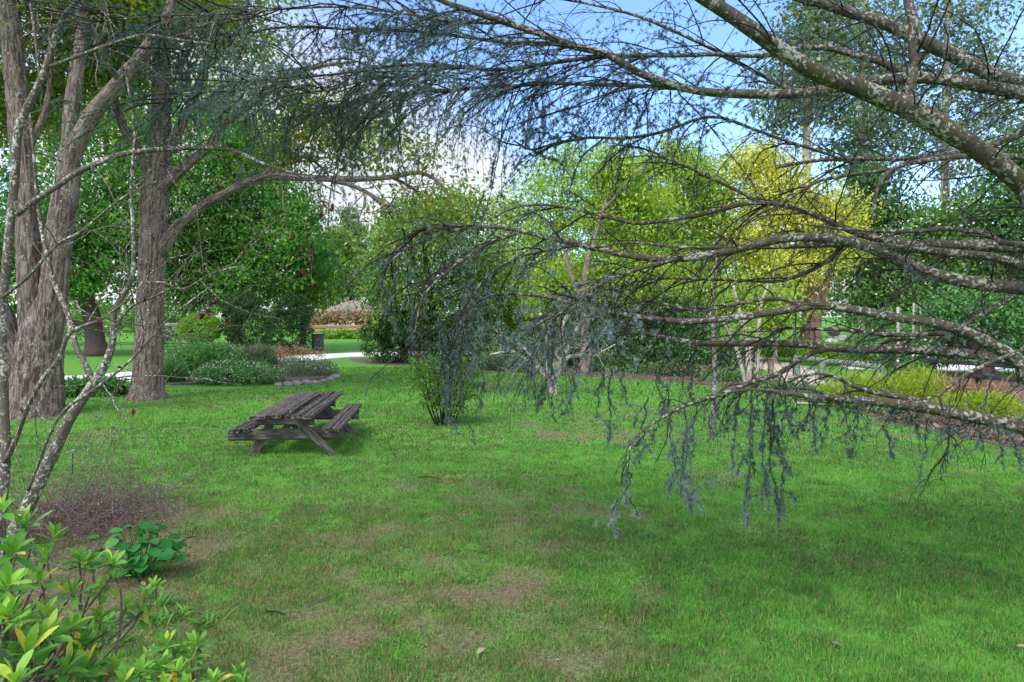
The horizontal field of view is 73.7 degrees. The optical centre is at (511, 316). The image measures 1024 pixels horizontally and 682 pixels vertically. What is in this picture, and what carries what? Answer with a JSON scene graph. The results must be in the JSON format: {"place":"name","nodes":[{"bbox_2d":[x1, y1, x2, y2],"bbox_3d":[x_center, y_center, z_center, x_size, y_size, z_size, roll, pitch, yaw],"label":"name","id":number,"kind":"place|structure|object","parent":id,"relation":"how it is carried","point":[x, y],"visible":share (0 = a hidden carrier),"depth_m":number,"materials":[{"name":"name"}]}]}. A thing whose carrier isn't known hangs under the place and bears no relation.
{"place":"outdoors","nodes":[
{"label":"outdoors","id":0,"kind":"place"},
{"bbox_2d":[165,361,329,385],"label":"flower bed soil","id":1,"kind":"structure","parent":0,"point":[289,378],"depth_m":19.15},
{"bbox_2d":[164,356,194,381],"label":"border plant","id":2,"kind":"object","parent":1,"relation":"on","point":[171,367],"visible":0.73,"depth_m":18.23,"materials":[{"name":"green plant"}]},
{"bbox_2d":[163,334,248,375],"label":"soft shrub","id":3,"kind":"object","parent":1,"relation":"on","point":[199,355],"visible":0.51,"depth_m":20.07,"materials":[{"name":"green plant"}]},
{"bbox_2d":[186,356,290,385],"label":"flowering plant","id":4,"kind":"object","parent":1,"relation":"on","point":[252,373],"visible":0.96,"depth_m":17.93,"materials":[{"name":"green plant"}]},
{"bbox_2d":[235,340,285,371],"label":"border plant","id":5,"kind":"object","parent":1,"relation":"on","point":[257,352],"visible":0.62,"depth_m":21.32,"materials":[{"name":"green plant"}]},
{"bbox_2d":[267,353,318,377],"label":"border plant","id":6,"kind":"object","parent":1,"relation":"on","point":[298,367],"visible":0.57,"depth_m":20.10,"materials":[{"name":"green plant"}]},
{"bbox_2d":[284,357,342,375],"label":"flowering plant","id":7,"kind":"object","parent":1,"relation":"on","point":[314,365],"visible":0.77,"depth_m":20.45,"materials":[{"name":"green plant"}]},
{"bbox_2d":[65,349,608,381],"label":"path","id":8,"kind":"structure","parent":0,"point":[340,355],"depth_m":30.09,"materials":[{"name":"concrete"}]},
{"bbox_2d":[350,357,506,372],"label":"hedge bed soil","id":9,"kind":"structure","parent":0,"point":[398,363],"depth_m":25.73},
{"bbox_2d":[350,306,453,363],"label":"clipped hedge","id":10,"kind":"object","parent":9,"relation":"on","point":[385,343],"visible":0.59,"depth_m":25.55,"materials":[{"name":"green plant"}]},
{"bbox_2d":[320,162,526,361],"bbox_3d":[-3.145,-2.005,26.616,8.903,7.720,7.307,0,0,-41],"label":"garden tree","id":11,"kind":"object","parent":9,"relation":"on","point":[432,260],"visible":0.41,"depth_m":25.61,"materials":[{"name":"green plant"}]},
{"bbox_2d":[436,312,529,361],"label":"garden shrub","id":12,"kind":"object","parent":9,"relation":"on","point":[509,333],"visible":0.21,"depth_m":25.62,"materials":[{"name":"green plant"}]},
{"bbox_2d":[0,317,1023,681],"bbox_3d":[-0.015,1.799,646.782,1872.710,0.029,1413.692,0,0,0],"label":"ground","id":13,"kind":"structure","parent":0,"point":[122,357],"depth_m":5.54,"materials":[{"name":"plant"}]},
{"bbox_2d":[66,448,77,471],"bbox_3d":[-4.988,1.665,7.745,0.110,0.330,0.056,0,0,6],"label":"garden stake","id":14,"kind":"object","parent":13,"relation":"on","point":[73,450],"visible":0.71,"depth_m":7.74,"materials":[{"name":"grey"}]},
{"bbox_2d":[0,493,165,681],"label":"rhododendron","id":15,"kind":"object","parent":13,"relation":"on","point":[21,642],"visible":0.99,"depth_m":2.74,"materials":[{"name":"green plant"}]},
{"bbox_2d":[84,605,137,628],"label":"grass tuft","id":16,"kind":"object","parent":13,"relation":"on","point":[109,618],"visible":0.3,"depth_m":3.98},
{"bbox_2d":[100,629,143,651],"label":"grass tuft","id":17,"kind":"object","parent":13,"relation":"on","point":[124,639],"visible":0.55,"depth_m":3.76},
{"bbox_2d":[6,363,239,582],"bbox_3d":[-3.870,1.107,5.843,2.823,1.386,3.827,0,0,-16],"label":"dead shrub","id":18,"kind":"object","parent":13,"relation":"on","point":[78,517],"visible":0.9,"depth_m":5.88,"materials":[{"name":"plant"}]},
{"bbox_2d":[64,321,184,345],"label":"border plant","id":19,"kind":"object","parent":13,"relation":"on","point":[167,339],"visible":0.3,"depth_m":41.33,"materials":[{"name":"plant"}]},
{"bbox_2d":[0,57,250,356],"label":"shade tree","id":20,"kind":"object","parent":13,"relation":"on","point":[82,285],"visible":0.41,"depth_m":30.71,"materials":[{"name":"green plant"}]},
{"bbox_2d":[82,521,187,585],"bbox_3d":[-2.576,1.613,4.683,0.642,0.379,0.504,0,0,-32],"label":"round leaved plant","id":21,"kind":"object","parent":13,"relation":"on","point":[137,564],"visible":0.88,"depth_m":4.66,"materials":[{"name":"green plant"}]},
{"bbox_2d":[124,607,175,633],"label":"grass tuft","id":22,"kind":"object","parent":13,"relation":"on","point":[150,621],"visible":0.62,"depth_m":3.98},
{"bbox_2d":[0,0,301,418],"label":"spreading tree","id":23,"kind":"object","parent":13,"relation":"on","point":[38,305],"visible":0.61,"depth_m":12.29,"materials":[{"name":"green plant"}]},
{"bbox_2d":[0,60,312,599],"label":"lichen shrub","id":24,"kind":"object","parent":13,"relation":"on","point":[39,479],"visible":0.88,"depth_m":4.13,"materials":[{"name":"grey plant"}]},
{"bbox_2d":[65,281,259,343],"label":"shrub","id":25,"kind":"object","parent":13,"relation":"on","point":[128,315],"visible":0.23,"depth_m":44.18,"materials":[{"name":"green plant"}]},
{"bbox_2d":[143,560,185,575],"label":"grass tuft","id":26,"kind":"object","parent":13,"relation":"on","point":[159,568],"visible":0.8,"depth_m":4.80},
{"bbox_2d":[146,589,183,607],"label":"grass tuft","id":27,"kind":"object","parent":13,"relation":"on","point":[163,598],"visible":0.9,"depth_m":4.27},
{"bbox_2d":[152,549,180,566],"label":"grass tuft","id":28,"kind":"object","parent":13,"relation":"on","point":[164,561],"visible":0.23,"depth_m":4.98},
{"bbox_2d":[0,0,352,543],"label":"bare shrub","id":29,"kind":"object","parent":13,"relation":"on","point":[7,447],"visible":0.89,"depth_m":4.47,"materials":[{"name":"grey plant"}]},
{"bbox_2d":[152,601,202,628],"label":"grass tuft","id":30,"kind":"object","parent":13,"relation":"on","point":[183,612],"visible":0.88,"depth_m":4.07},
{"bbox_2d":[164,323,202,345],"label":"rustic rail","id":31,"kind":"object","parent":13,"relation":"on","point":[169,324],"visible":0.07,"depth_m":40.87,"materials":[{"name":"wood"}]},
{"bbox_2d":[115,629,261,681],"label":"rhododendron","id":32,"kind":"object","parent":13,"relation":"on","point":[143,665],"visible":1,"depth_m":2.70,"materials":[{"name":"green plant"}]},
{"bbox_2d":[46,201,332,522],"bbox_3d":[-2.928,0.337,6.340,2.444,2.930,0.379,0,0,-19],"label":"maroon leaved shrub","id":33,"kind":"object","parent":13,"relation":"on","point":[215,302],"visible":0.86,"depth_m":6.30,"materials":[{"name":"plant"}]},
{"bbox_2d":[175,311,222,347],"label":"clipped bush","id":34,"kind":"object","parent":13,"relation":"on","point":[213,321],"visible":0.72,"depth_m":28.60,"materials":[{"name":"green plant"}]},
{"bbox_2d":[182,606,236,628],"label":"grass tuft","id":35,"kind":"object","parent":13,"relation":"on","point":[205,619],"visible":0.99,"depth_m":3.99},
{"bbox_2d":[111,68,360,344],"bbox_3d":[-13.741,-5.949,34.978,12.048,15.622,10.548,0,0,0],"label":"shade tree","id":36,"kind":"object","parent":13,"relation":"on","point":[266,261],"visible":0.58,"depth_m":33.09,"materials":[{"name":"green plant"}]},
{"bbox_2d":[217,287,275,348],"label":"clipped bush","id":37,"kind":"object","parent":13,"relation":"on","point":[242,317],"visible":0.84,"depth_m":29.11,"materials":[{"name":"green plant"}]},
{"bbox_2d":[211,340,329,360],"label":"border plant","id":38,"kind":"object","parent":13,"relation":"on","point":[294,348],"visible":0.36,"depth_m":25.99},
{"bbox_2d":[266,610,285,614],"bbox_3d":[-1.399,1.765,4.062,0.148,0.020,0.019,0,0,22],"label":"fallen stick","id":39,"kind":"object","parent":13,"relation":"on","point":[267,611],"visible":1,"depth_m":4.07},
{"bbox_2d":[59,0,504,400],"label":"arching tree","id":40,"kind":"object","parent":13,"relation":"on","point":[154,200],"visible":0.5,"depth_m":14.64,"materials":[{"name":"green plant"}]},
{"bbox_2d":[282,381,292,385],"bbox_3d":[-5.807,1.762,17.673,0.270,0.177,0.197,0,0,0],"label":"edging stone","id":41,"kind":"object","parent":13,"relation":"on","point":[287,383],"visible":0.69,"depth_m":17.60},
{"bbox_2d":[263,292,316,353],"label":"clipped bush","id":42,"kind":"object","parent":13,"relation":"on","point":[291,315],"visible":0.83,"depth_m":31.68,"materials":[{"name":"green plant"}]},
{"bbox_2d":[228,391,361,455],"bbox_3d":[-3.023,1.536,9.845,1.464,0.663,2.779,0,0,-6],"label":"picnic table","id":43,"kind":"object","parent":13,"relation":"on","point":[300,412],"visible":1,"depth_m":8.86,"materials":[{"name":"wood"}]},
{"bbox_2d":[292,380,301,385],"bbox_3d":[-5.624,1.762,17.817,0.286,0.200,0.226,0,0,0],"label":"edging stone","id":44,"kind":"object","parent":13,"relation":"on","point":[296,382],"visible":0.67,"depth_m":17.74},
{"bbox_2d":[301,379,312,384],"bbox_3d":[-5.437,1.761,18.072,0.311,0.193,0.229,0,0,0],"label":"edging stone","id":45,"kind":"object","parent":13,"relation":"on","point":[307,382],"visible":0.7,"depth_m":17.99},
{"bbox_2d":[274,208,353,349],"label":"garden tree","id":46,"kind":"object","parent":13,"relation":"on","point":[315,295],"visible":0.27,"depth_m":35.84,"materials":[{"name":"green plant"}]},
{"bbox_2d":[311,334,324,353],"bbox_3d":[-9.271,1.325,32.605,0.561,0.950,0.523,0,0,0],"label":"litter bin","id":47,"kind":"object","parent":13,"relation":"on","point":[318,341],"visible":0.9,"depth_m":32.38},
{"bbox_2d":[330,374,339,378],"bbox_3d":[-5.134,1.762,19.822,0.301,0.196,0.235,0,0,0],"label":"edging stone","id":48,"kind":"object","parent":13,"relation":"on","point":[334,376],"visible":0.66,"depth_m":19.75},
{"bbox_2d":[311,222,364,310],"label":"garden tree","id":49,"kind":"object","parent":13,"relation":"on","point":[337,238],"visible":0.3,"depth_m":74.97,"materials":[{"name":"green plant"}]},
{"bbox_2d":[308,325,368,332],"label":"wall","id":50,"kind":"structure","parent":13,"relation":"on","point":[332,326],"depth_m":55.84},
{"bbox_2d":[310,304,381,324],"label":"pink shrub","id":51,"kind":"object","parent":13,"relation":"on","point":[336,317],"visible":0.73,"depth_m":61.60,"materials":[{"name":"plant"}]},
{"bbox_2d":[315,326,380,338],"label":"hedge","id":52,"kind":"object","parent":13,"relation":"on","point":[337,333],"visible":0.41,"depth_m":53.68,"materials":[{"name":"green plant"}]},
{"bbox_2d":[332,201,369,300],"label":"tree","id":53,"kind":"object","parent":13,"relation":"on","point":[343,214],"visible":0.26,"depth_m":84.01,"materials":[{"name":"green plant"}]},
{"bbox_2d":[324,301,383,334],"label":"cottage","id":54,"kind":"structure","parent":13,"relation":"on","point":[344,304],"depth_m":66.44,"materials":[{"name":"beige tile"}]},
{"bbox_2d":[341,210,415,324],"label":"garden tree","id":55,"kind":"object","parent":13,"relation":"on","point":[371,243],"visible":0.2,"depth_m":74.32,"materials":[{"name":"green plant"}]},
{"bbox_2d":[393,351,493,425],"bbox_3d":[-1.103,1.213,11.330,1.443,1.326,1.299,0,0,-38],"label":"willowy shrub","id":56,"kind":"object","parent":13,"relation":"on","point":[435,403],"visible":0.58,"depth_m":11.21,"materials":[{"name":"green plant"}]},
{"bbox_2d":[0,193,994,330],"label":"woodland","id":57,"kind":"object","parent":13,"relation":"on","point":[171,300],"visible":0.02,"depth_m":86.74,"materials":[{"name":"green plant"}]},
{"bbox_2d":[467,349,529,371],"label":"border plant","id":58,"kind":"object","parent":13,"relation":"on","point":[497,363],"visible":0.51,"depth_m":22.24,"materials":[{"name":"green plant"}]},
{"bbox_2d":[0,0,1023,538],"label":"weeping cedar","id":59,"kind":"object","parent":13,"relation":"on","point":[946,130],"visible":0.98,"depth_m":4.24,"materials":[{"name":"green plant"}]},
{"bbox_2d":[12,362,1023,680],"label":"leaf litter","id":60,"kind":"object","parent":13,"relation":"on","point":[968,430],"visible":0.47,"depth_m":5.79,"materials":[{"name":"brown plant"}]},
{"bbox_2d":[479,131,613,287],"bbox_3d":[2.351,-3.436,32.405,8.746,11.006,7.195,0,0,0],"label":"birch tree","id":61,"kind":"object","parent":13,"relation":"on","point":[530,240],"visible":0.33,"depth_m":32.16,"materials":[{"name":"green plant"}]},
{"bbox_2d":[483,294,635,395],"bbox_3d":[1.022,0.630,15.386,3.776,2.448,2.589,0,0,0],"label":"multi stemmed shrub","id":62,"kind":"object","parent":13,"relation":"on","point":[557,363],"visible":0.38,"depth_m":15.54,"materials":[{"name":"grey plant"}]},
{"bbox_2d":[445,234,706,347],"bbox_3d":[2.437,-0.999,28.377,12.129,5.711,6.044,0,0,15],"label":"garden tree","id":63,"kind":"object","parent":13,"relation":"on","point":[507,321],"visible":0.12,"depth_m":28.16,"materials":[{"name":"green plant"}]},
{"bbox_2d":[593,627,617,635],"bbox_3d":[0.528,1.761,3.823,0.151,0.027,0.021,0,0,32],"label":"fallen stick","id":64,"kind":"object","parent":13,"relation":"on","point":[604,628],"visible":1,"depth_m":3.83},
{"bbox_2d":[603,122,751,332],"bbox_3d":[7.586,-3.357,30.683,8.338,10.589,7.310,0,0,0],"label":"birch tree","id":65,"kind":"object","parent":13,"relation":"on","point":[700,202],"visible":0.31,"depth_m":29.98,"materials":[{"name":"green plant"}]},
{"bbox_2d":[676,212,758,435],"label":"sapling","id":66,"kind":"object","parent":13,"relation":"on","point":[713,387],"visible":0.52,"depth_m":10.27,"materials":[{"name":"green plant"}]},
{"bbox_2d":[686,265,830,362],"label":"garden tree","id":67,"kind":"object","parent":13,"relation":"on","point":[768,325],"visible":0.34,"depth_m":25.46,"materials":[{"name":"green plant"}]},
{"bbox_2d":[767,358,773,383],"bbox_3d":[6.824,1.482,18.000,0.156,0.735,0.163,0,0,0],"label":"wooden post","id":68,"kind":"object","parent":13,"relation":"on","point":[770,366],"visible":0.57,"depth_m":17.95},
{"bbox_2d":[688,125,903,357],"bbox_3d":[12.168,-3.210,30.028,9.140,10.128,7.318,0,0,-22],"label":"golden tree","id":69,"kind":"object","parent":13,"relation":"on","point":[754,235],"visible":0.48,"depth_m":29.19,"materials":[{"name":"yellow plant"}]},
{"bbox_2d":[726,0,892,314],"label":"gum tree","id":70,"kind":"object","parent":13,"relation":"on","point":[813,18],"visible":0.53,"depth_m":45.56,"materials":[{"name":"green plant"}]},
{"bbox_2d":[760,336,907,365],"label":"green hedge","id":71,"kind":"object","parent":13,"relation":"on","point":[799,351],"visible":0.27,"depth_m":25.16,"materials":[{"name":"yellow plant"}]},
{"bbox_2d":[792,355,883,387],"bbox_3d":[8.700,1.501,18.493,0.245,0.698,3.658,0,0,-10],"label":"log rail","id":72,"kind":"object","parent":13,"relation":"on","point":[824,363],"visible":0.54,"depth_m":18.77,"materials":[{"name":"wood"}]},
{"bbox_2d":[796,0,959,339],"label":"gum tree","id":73,"kind":"object","parent":13,"relation":"on","point":[882,121],"visible":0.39,"depth_m":49.11,"materials":[{"name":"green plant"}]},
{"bbox_2d":[822,148,937,336],"bbox_3d":[19.232,-3.441,36.066,6.994,10.631,7.444,0,0,-45],"label":"conifer","id":74,"kind":"object","parent":13,"relation":"on","point":[859,287],"visible":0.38,"depth_m":35.17,"materials":[{"name":"green plant"}]},
{"bbox_2d":[854,163,1023,345],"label":"garden tree","id":75,"kind":"object","parent":13,"relation":"on","point":[941,216],"visible":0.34,"depth_m":32.89,"materials":[{"name":"green plant"}]},
{"bbox_2d":[881,0,1023,216],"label":"gum tree","id":76,"kind":"object","parent":13,"relation":"on","point":[956,43],"visible":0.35,"depth_m":47.41,"materials":[{"name":"green plant"}]},
{"bbox_2d":[930,108,1023,341],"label":"garden tree","id":77,"kind":"object","parent":13,"relation":"on","point":[1004,192],"visible":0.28,"depth_m":31.79,"materials":[{"name":"green plant"}]},
{"bbox_2d":[960,321,1023,375],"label":"garden shrub","id":78,"kind":"object","parent":13,"relation":"on","point":[1015,342],"visible":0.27,"depth_m":18.59,"materials":[{"name":"green plant"}]},
{"bbox_2d":[0,0,1023,316],"label":"sky","id":79,"kind":"structure","parent":0,"point":[719,33],"materials":[{"name":"blue"}]},
{"bbox_2d":[503,363,1023,449],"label":"bed soil","id":80,"kind":"structure","parent":0,"point":[996,383],"depth_m":17.79,"materials":[{"name":"soil"}]},
{"bbox_2d":[509,326,602,363],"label":"garden shrub","id":81,"kind":"object","parent":80,"relation":"on","point":[570,360],"visible":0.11,"depth_m":25.04,"materials":[{"name":"green plant"}]},
{"bbox_2d":[497,123,701,372],"bbox_3d":[2.892,-2.265,22.795,6.896,8.234,5.137,0,0,0],"label":"birch tree","id":82,"kind":"object","parent":80,"relation":"on","point":[631,205],"visible":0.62,"depth_m":22.18,"materials":[{"name":"green plant"}]},
{"bbox_2d":[592,355,645,371],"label":"border plant","id":83,"kind":"object","parent":80,"relation":"on","point":[615,364],"visible":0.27,"depth_m":21.91,"materials":[{"name":"green plant"}]},
{"bbox_2d":[601,360,667,374],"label":"border plant","id":84,"kind":"object","parent":80,"relation":"on","point":[639,370],"visible":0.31,"depth_m":21.29,"materials":[{"name":"green plant"}]},
{"bbox_2d":[593,312,696,370],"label":"garden shrub","id":85,"kind":"object","parent":80,"relation":"on","point":[634,337],"visible":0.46,"depth_m":21.87,"materials":[{"name":"green plant"}]},
{"bbox_2d":[644,359,711,376],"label":"border plant","id":86,"kind":"object","parent":80,"relation":"on","point":[666,368],"visible":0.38,"depth_m":20.40,"materials":[{"name":"green plant"}]},
{"bbox_2d":[637,356,737,377],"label":"garden shrub","id":87,"kind":"object","parent":80,"relation":"on","point":[642,369],"visible":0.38,"depth_m":19.92,"materials":[{"name":"green plant"}]},
{"bbox_2d":[626,291,763,371],"bbox_3d":[5.706,0.542,21.917,3.198,2.825,4.324,0,0,-37],"label":"garden shrub","id":88,"kind":"object","parent":80,"relation":"on","point":[698,358],"visible":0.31,"depth_m":21.39,"materials":[{"name":"green plant"}]},
{"bbox_2d":[697,366,765,382],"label":"border plant","id":89,"kind":"object","parent":80,"relation":"on","point":[707,378],"visible":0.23,"depth_m":18.70,"materials":[{"name":"green plant"}]},
{"bbox_2d":[707,253,793,384],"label":"pink stemmed tree","id":90,"kind":"object","parent":80,"relation":"on","point":[749,372],"visible":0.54,"depth_m":17.55,"materials":[{"name":"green plant"}]},
{"bbox_2d":[738,371,828,398],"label":"dry shrub","id":91,"kind":"object","parent":80,"relation":"on","point":[771,385],"visible":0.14,"depth_m":16.16,"materials":[{"name":"brown plant"}]},
{"bbox_2d":[755,376,828,393],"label":"border plant","id":92,"kind":"object","parent":80,"relation":"on","point":[764,385],"visible":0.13,"depth_m":16.10,"materials":[{"name":"green plant"}]},
{"bbox_2d":[789,383,842,403],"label":"border plant","id":93,"kind":"object","parent":80,"relation":"on","point":[816,389],"visible":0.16,"depth_m":14.19,"materials":[{"name":"green plant"}]},
{"bbox_2d":[832,396,924,416],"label":"border plant","id":94,"kind":"object","parent":80,"relation":"on","point":[851,407],"visible":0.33,"depth_m":12.71,"materials":[{"name":"green plant"}]},
{"bbox_2d":[812,360,954,408],"bbox_3d":[7.234,1.361,13.253,2.625,1.033,1.681,0,0,0],"label":"lime shrub","id":95,"kind":"object","parent":80,"relation":"on","point":[910,384],"visible":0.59,"depth_m":13.07,"materials":[{"name":"green plant"}]},
{"bbox_2d":[896,307,899,375],"bbox_3d":[11.202,0.780,19.801,0.101,2.099,0.100,0,0,0],"label":"garden pole","id":96,"kind":"object","parent":80,"relation":"on","point":[898,323],"visible":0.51,"depth_m":19.77,"materials":[{"name":"grey wood"}]},
{"bbox_2d":[846,305,968,377],"bbox_3d":[12.566,0.767,21.373,3.478,2.321,5.939,0,0,15],"label":"garden shrub","id":97,"kind":"object","parent":80,"relation":"on","point":[904,359],"visible":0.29,"depth_m":20.48,"materials":[{"name":"green plant"}]},
{"bbox_2d":[912,302,914,368],"bbox_3d":[11.640,0.717,19.801,0.087,2.226,0.076,0,0,0],"label":"garden pole","id":98,"kind":"object","parent":80,"relation":"on","point":[913,327],"visible":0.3,"depth_m":19.78,"materials":[{"name":"grey wood"}]},
{"bbox_2d":[864,412,988,430],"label":"dry shrub","id":99,"kind":"object","parent":80,"relation":"on","point":[925,416],"visible":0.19,"depth_m":11.49,"materials":[{"name":"brown plant"}]},
{"bbox_2d":[882,273,1023,374],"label":"shrub","id":100,"kind":"object","parent":80,"relation":"on","point":[1014,316],"visible":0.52,"depth_m":19.25,"materials":[{"name":"green plant"}]},
{"bbox_2d":[915,370,1023,402],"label":"strappy plant","id":101,"kind":"object","parent":80,"relation":"on","point":[971,388],"visible":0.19,"depth_m":14.47,"materials":[{"name":"plant"}]},
{"bbox_2d":[924,358,1016,385],"bbox_3d":[12.478,1.462,17.011,3.940,0.776,0.234,0,0,16],"label":"black railing","id":102,"kind":"object","parent":80,"relation":"on","point":[977,375],"visible":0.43,"depth_m":17.21,"materials":[{"name":"paint"}]},
{"bbox_2d":[932,386,1023,420],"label":"lime shrub","id":103,"kind":"object","parent":80,"relation":"on","point":[977,399],"visible":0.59,"depth_m":11.74,"materials":[{"name":"green plant"}]},
{"bbox_2d":[978,408,1023,433],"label":"border plant","id":104,"kind":"object","parent":80,"relation":"on","point":[1013,417],"visible":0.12,"depth_m":10.76,"materials":[{"name":"green plant"}]},
{"bbox_2d":[733,355,839,404],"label":"gravel path","id":105,"kind":"structure","parent":0,"point":[777,366],"depth_m":21.88,"materials":[{"name":"gravel"}]},
{"bbox_2d":[826,335,856,343],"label":"garden arch","id":106,"kind":"structure","parent":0,"point":[830,339],"depth_m":36.20,"materials":[{"name":"grey stone"}]},
{"bbox_2d":[826,325,840,335],"bbox_3d":[17.179,0.773,36.494,0.732,0.643,0.733,0,0,0],"label":"boulder","id":107,"kind":"object","parent":106,"relation":"on","point":[834,333],"visible":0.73,"depth_m":36.30,"materials":[{"name":"grey stone"}]},
{"bbox_2d":[839,361,1014,371],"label":"road","id":108,"kind":"structure","parent":0,"point":[961,368],"depth_m":23.20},
{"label":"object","id":109,"kind":"structure","parent":0,"visible":0},
{"bbox_2d":[65,373,130,397],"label":"groundcover plant","id":110,"kind":"object","parent":109,"relation":"on","point":[101,391],"visible":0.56,"depth_m":15.29,"materials":[{"name":"green plant"}]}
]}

